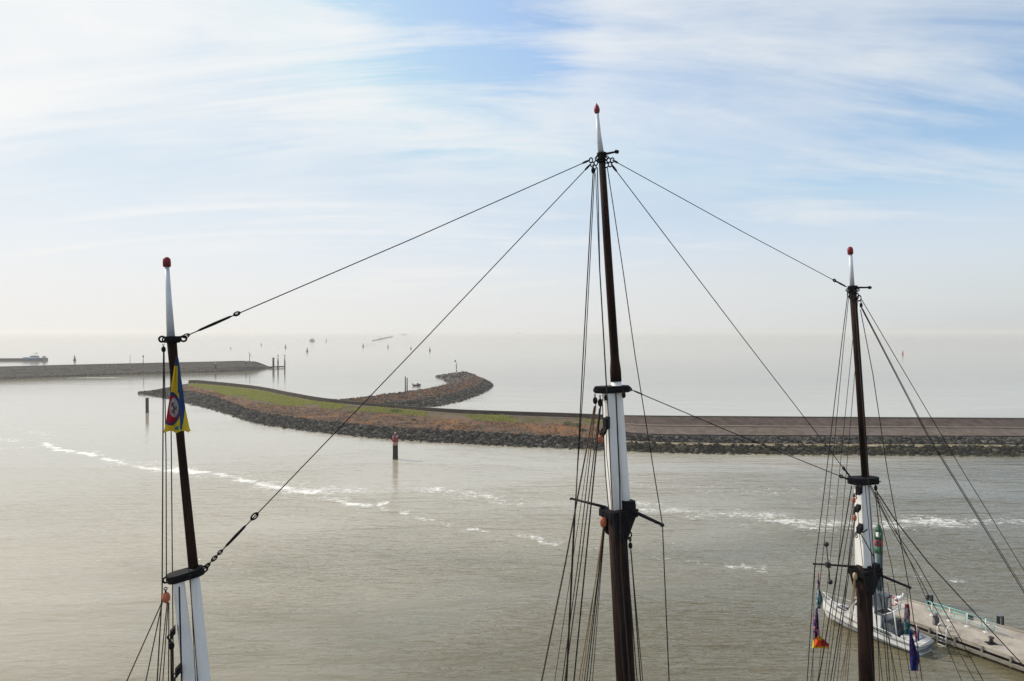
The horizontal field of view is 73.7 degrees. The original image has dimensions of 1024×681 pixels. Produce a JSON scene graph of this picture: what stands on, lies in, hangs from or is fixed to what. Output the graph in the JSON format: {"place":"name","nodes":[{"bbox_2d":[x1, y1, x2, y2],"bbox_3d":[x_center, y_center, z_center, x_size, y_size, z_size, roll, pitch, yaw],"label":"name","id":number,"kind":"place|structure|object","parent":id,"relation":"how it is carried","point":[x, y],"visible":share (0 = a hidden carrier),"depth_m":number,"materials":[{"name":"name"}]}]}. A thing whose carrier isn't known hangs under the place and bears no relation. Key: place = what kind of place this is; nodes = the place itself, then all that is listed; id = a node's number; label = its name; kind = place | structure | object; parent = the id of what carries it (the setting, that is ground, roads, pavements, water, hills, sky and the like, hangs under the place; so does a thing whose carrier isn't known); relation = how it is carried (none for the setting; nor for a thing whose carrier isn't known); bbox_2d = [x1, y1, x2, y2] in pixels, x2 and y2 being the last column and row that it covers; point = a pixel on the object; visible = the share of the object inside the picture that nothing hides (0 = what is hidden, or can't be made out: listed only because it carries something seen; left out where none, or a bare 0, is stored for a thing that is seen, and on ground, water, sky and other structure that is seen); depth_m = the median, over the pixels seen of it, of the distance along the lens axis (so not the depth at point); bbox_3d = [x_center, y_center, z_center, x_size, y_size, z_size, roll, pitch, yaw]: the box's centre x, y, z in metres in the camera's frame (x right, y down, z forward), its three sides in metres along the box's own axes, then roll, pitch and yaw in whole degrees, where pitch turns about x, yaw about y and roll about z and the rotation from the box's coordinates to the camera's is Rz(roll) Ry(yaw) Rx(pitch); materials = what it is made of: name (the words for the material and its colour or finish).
{"place":"outdoors","nodes":[
{"label":"outdoors","id":0,"kind":"place"},
{"bbox_2d":[0,332,1023,680],"bbox_3d":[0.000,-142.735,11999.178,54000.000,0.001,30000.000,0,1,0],"label":"water","id":1,"kind":"structure","parent":0,"point":[348,558],"depth_m":95.64,"materials":[{"name":"grey liquid"}]},
{"bbox_2d":[0,353,47,360],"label":"cargo barge","id":2,"kind":"object","parent":1,"relation":"on","point":[36,358],"visible":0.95,"depth_m":596.42,"materials":[{"name":"grey metal"}]},
{"bbox_2d":[0,361,283,379],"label":"harbour dyke","id":3,"kind":"structure","parent":1,"relation":"in","point":[24,372],"depth_m":416.00,"materials":[{"name":"grey stone"}]},
{"bbox_2d":[145,397,148,412],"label":"mooring pile","id":4,"kind":"object","parent":1,"relation":"in","point":[147,404],"visible":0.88,"depth_m":216.68,"materials":[{"name":"metal"}]},
{"bbox_2d":[392,432,397,459],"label":"mooring pile","id":5,"kind":"object","parent":1,"relation":"in","point":[395,445],"visible":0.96,"depth_m":137.83,"materials":[{"name":"metal"}]},
{"bbox_2d":[339,371,492,406],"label":"spit breakwater","id":6,"kind":"object","parent":1,"relation":"in","point":[462,386],"visible":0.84,"depth_m":261.92,"materials":[{"name":"stone"}]},
{"bbox_2d":[126,103,1023,680],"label":"sailing ship","id":7,"kind":"object","parent":1,"relation":"on","point":[618,513],"visible":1,"depth_m":15.86,"materials":[{"name":"brown wood"}]},
{"bbox_2d":[163,357,190,432],"bbox_3d":[-5.900,0.968,12.044,0.442,1.347,0.167,0,1,0],"label":"harbour flag","id":8,"kind":"object","parent":7,"relation":"hanging from","point":[176,420],"visible":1,"depth_m":12.03,"materials":[{"name":"yellow fabric"}]},
{"bbox_2d":[813,608,819,637],"bbox_3d":[8.953,8.306,20.042,0.214,0.906,0.116,0,1,0],"label":"signal flag","id":9,"kind":"object","parent":7,"relation":"hanging from","point":[815,624],"visible":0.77,"depth_m":20.03,"materials":[{"name":"purple fabric"}]},
{"bbox_2d":[816,588,822,608],"bbox_3d":[9.025,7.577,20.046,0.160,0.622,0.137,0,1,0],"label":"signal flag","id":10,"kind":"object","parent":7,"relation":"hanging from","point":[820,602],"visible":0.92,"depth_m":20.04,"materials":[{"name":"teal fabric"}]},
{"bbox_2d":[812,636,828,648],"bbox_3d":[9.055,8.864,20.033,0.551,0.423,0.187,0,1,0],"label":"signal flag","id":11,"kind":"object","parent":7,"relation":"hanging from","point":[819,642],"visible":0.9,"depth_m":20.01,"materials":[{"name":"orange fabric"}]},
{"bbox_2d":[904,604,909,619],"bbox_3d":[11.222,7.712,19.393,0.212,0.479,0.117,0,1,0],"label":"signal flag","id":12,"kind":"object","parent":7,"relation":"hanging from","point":[906,613],"visible":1,"depth_m":19.38,"materials":[{"name":"red fabric"}]},
{"bbox_2d":[904,619,910,634],"bbox_3d":[11.215,8.125,19.378,0.201,0.483,0.124,0,1,0],"label":"signal flag","id":13,"kind":"object","parent":7,"relation":"hanging from","point":[907,626],"visible":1,"depth_m":19.36,"materials":[{"name":"teal fabric"}]},
{"bbox_2d":[909,630,918,670],"bbox_3d":[11.392,8.790,19.351,0.257,1.210,0.170,0,1,0],"label":"signal flag","id":14,"kind":"object","parent":7,"relation":"hanging from","point":[914,657],"visible":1,"depth_m":19.34,"materials":[{"name":"blue fabric"}]},
{"bbox_2d":[138,380,1023,456],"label":"breakwater","id":15,"kind":"object","parent":1,"relation":"in","point":[962,436],"visible":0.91,"depth_m":163.06,"materials":[{"name":"stone"}]},
{"bbox_2d":[823,590,933,655],"bbox_3d":[31.005,23.290,58.722,2.897,4.574,9.344,-1,1,-32],"label":"patrol boat","id":16,"kind":"object","parent":1,"relation":"on","point":[925,644],"visible":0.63,"depth_m":56.99,"materials":[{"name":"white metal"}]},
{"bbox_2d":[915,625,919,643],"bbox_3d":[32.476,23.584,54.651,0.386,1.602,0.126,0,1,0],"label":"ensign","id":17,"kind":"object","parent":16,"relation":"attached to","point":[917,629],"visible":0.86,"depth_m":54.64,"materials":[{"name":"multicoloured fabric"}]},
{"bbox_2d":[874,524,882,590],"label":"channel marker","id":18,"kind":"object","parent":1,"relation":"in","point":[877,556],"visible":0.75,"depth_m":66.74,"materials":[{"name":"green"}]},
{"bbox_2d":[926,593,933,605],"bbox_3d":[38.371,25.489,62.694,0.580,4.464,0.586,0,1,0],"label":"pontoon pile","id":19,"kind":"object","parent":1,"relation":"in","point":[931,595],"visible":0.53,"depth_m":62.47,"materials":[{"name":"metal"}]},
{"bbox_2d":[889,593,1023,670],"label":"pier","id":20,"kind":"structure","parent":1,"relation":"on","point":[973,637],"depth_m":56.59,"materials":[{"name":"concrete"}]},
{"bbox_2d":[933,612,938,634],"bbox_3d":[36.074,24.975,58.108,0.480,3.620,0.468,0,1,0],"label":"fender pile","id":21,"kind":"object","parent":20,"relation":"attached to","point":[936,618],"visible":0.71,"depth_m":57.96,"materials":[{"name":"black plastic"}]},
{"bbox_2d":[937,622,953,646],"bbox_3d":[36.032,24.536,56.795,1.179,1.936,0.778,0,1,-31],"label":"boarding ladder","id":22,"kind":"object","parent":20,"relation":"attached to","point":[943,634],"visible":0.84,"depth_m":56.58,"materials":[{"name":"white metal"}]},
{"bbox_2d":[927,601,994,632],"bbox_3d":[38.103,23.606,58.247,0.431,1.155,5.238,-1,1,-35],"label":"railing","id":23,"kind":"object","parent":20,"relation":"on","point":[970,617],"visible":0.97,"depth_m":57.68,"materials":[{"name":"teal metal"}]},
{"bbox_2d":[984,636,997,644],"bbox_3d":[38.343,23.959,54.609,0.750,0.550,0.600,0,1,0],"label":"bollard","id":24,"kind":"object","parent":20,"relation":"on","point":[991,641],"visible":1,"depth_m":54.54,"materials":[{"name":"black metal"}]},
{"bbox_2d":[982,624,1011,637],"bbox_3d":[40.048,23.896,56.364,0.098,0.706,2.169,-1,1,-35],"label":"hoop barrier","id":25,"kind":"object","parent":20,"relation":"on","point":[1001,629],"visible":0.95,"depth_m":56.04,"materials":[{"name":"white metal"}]},
{"bbox_2d":[996,614,1003,624],"bbox_3d":[41.749,25.612,58.375,0.558,4.339,0.566,0,1,0],"label":"pontoon pile","id":26,"kind":"object","parent":1,"relation":"in","point":[1000,619],"visible":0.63,"depth_m":58.19,"materials":[{"name":"metal"}]},
{"bbox_2d":[0,0,1023,331],"label":"sky","id":27,"kind":"structure","parent":0,"point":[265,149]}
]}

